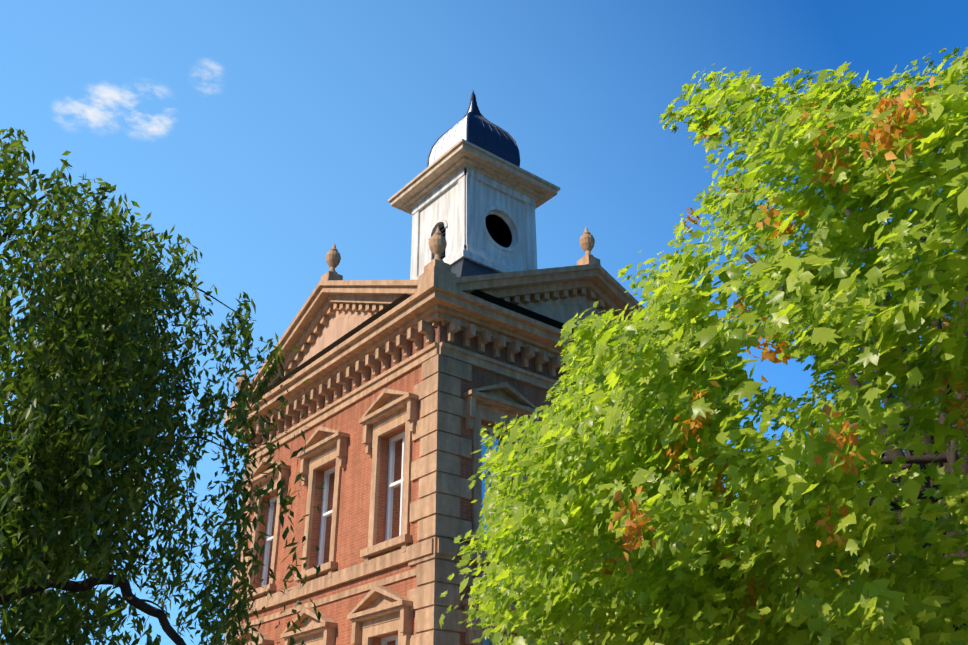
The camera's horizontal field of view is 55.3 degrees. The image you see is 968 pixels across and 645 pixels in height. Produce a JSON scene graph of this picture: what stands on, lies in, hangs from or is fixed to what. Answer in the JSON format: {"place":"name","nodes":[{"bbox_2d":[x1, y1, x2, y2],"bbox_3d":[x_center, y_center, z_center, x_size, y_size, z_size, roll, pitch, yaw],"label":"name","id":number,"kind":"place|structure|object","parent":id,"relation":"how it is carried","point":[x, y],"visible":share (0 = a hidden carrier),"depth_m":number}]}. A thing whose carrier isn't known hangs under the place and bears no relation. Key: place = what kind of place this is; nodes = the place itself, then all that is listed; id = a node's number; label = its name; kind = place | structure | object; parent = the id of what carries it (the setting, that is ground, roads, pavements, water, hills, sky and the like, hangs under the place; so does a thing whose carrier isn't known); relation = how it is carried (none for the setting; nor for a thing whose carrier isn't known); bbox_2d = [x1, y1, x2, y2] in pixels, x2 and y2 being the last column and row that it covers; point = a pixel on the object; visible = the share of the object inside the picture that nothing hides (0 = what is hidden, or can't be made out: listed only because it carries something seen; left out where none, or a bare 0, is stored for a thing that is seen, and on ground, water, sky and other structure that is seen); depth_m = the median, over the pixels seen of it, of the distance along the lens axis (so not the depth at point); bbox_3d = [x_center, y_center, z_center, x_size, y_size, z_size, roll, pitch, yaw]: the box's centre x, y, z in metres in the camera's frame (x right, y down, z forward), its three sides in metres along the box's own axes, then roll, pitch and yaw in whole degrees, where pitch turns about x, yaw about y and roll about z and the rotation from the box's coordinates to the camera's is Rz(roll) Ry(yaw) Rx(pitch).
{"place":"outdoors","nodes":[
{"label":"outdoors","id":0,"kind":"place"},
{"bbox_2d":[0,127,323,644],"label":"tree","id":1,"kind":"object","parent":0,"point":[72,442],"depth_m":3.24},
{"bbox_2d":[241,365,657,644],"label":"brick walls","id":2,"kind":"structure","parent":0,"point":[353,526],"depth_m":23.45},
{"bbox_2d":[261,425,607,644],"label":"window frames","id":3,"kind":"structure","parent":2,"relation":"in","point":[390,485],"depth_m":23.07},
{"bbox_2d":[264,430,507,644],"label":"window glass","id":4,"kind":"object","parent":3,"relation":"in","point":[395,492],"depth_m":23.11},
{"bbox_2d":[248,258,621,401],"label":"building roof","id":5,"kind":"structure","parent":2,"relation":"on","point":[463,267],"depth_m":25.07},
{"bbox_2d":[410,167,536,279],"bbox_3d":[-0.368,-3.020,32.335,3.900,5.020,3.900,20,-34,-34],"label":"cupola","id":6,"kind":"object","parent":5,"relation":"on","point":[461,205],"depth_m":31.27},
{"bbox_2d":[388,139,559,214],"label":"cupola cornice","id":7,"kind":"structure","parent":6,"relation":"on","point":[457,157],"depth_m":31.83},
{"bbox_2d":[427,93,519,166],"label":"dome roof","id":8,"kind":"structure","parent":7,"relation":"on","point":[474,126],"depth_m":33.36},
{"bbox_2d":[485,215,511,246],"bbox_3d":[-0.364,-2.586,32.107,1.520,1.520,2.600,20,-34,-34],"label":"round opening","id":9,"kind":"object","parent":6,"relation":"in","point":[496,225],"visible":0.02,"depth_m":31.30},
{"bbox_2d":[250,321,666,451],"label":"brackets","id":10,"kind":"object","parent":2,"relation":"attached to","point":[440,334],"visible":0.17,"depth_m":23.73},
{"bbox_2d":[0,0,967,644],"label":"sky","id":11,"kind":"structure","parent":0,"point":[271,135]},
{"bbox_2d":[483,636,510,644],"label":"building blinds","id":12,"kind":"object","parent":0,"point":[486,641],"depth_m":20.54},
{"bbox_2d":[439,47,967,644],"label":"tree","id":13,"kind":"object","parent":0,"point":[577,455],"depth_m":6.56},
{"bbox_2d":[595,75,967,622],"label":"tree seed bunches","id":14,"kind":"object","parent":13,"relation":"on","point":[879,136],"visible":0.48,"depth_m":5.48},
{"label":"ground","id":15,"kind":"structure","parent":0,"visible":0},
{"bbox_2d":[224,263,729,644],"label":"stone trim","id":16,"kind":"structure","parent":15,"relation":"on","point":[447,298],"depth_m":23.08},
{"bbox_2d":[291,294,622,370],"bbox_3d":[-0.327,1.823,29.792,10.400,2.160,10.400,20,-34,-34],"label":"building tympanum","id":17,"kind":"object","parent":16,"relation":"in","point":[336,330],"visible":0.06,"depth_m":26.30},
{"bbox_2d":[230,227,726,406],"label":"finials","id":18,"kind":"object","parent":16,"relation":"on","point":[437,243],"visible":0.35,"depth_m":27.01}
]}

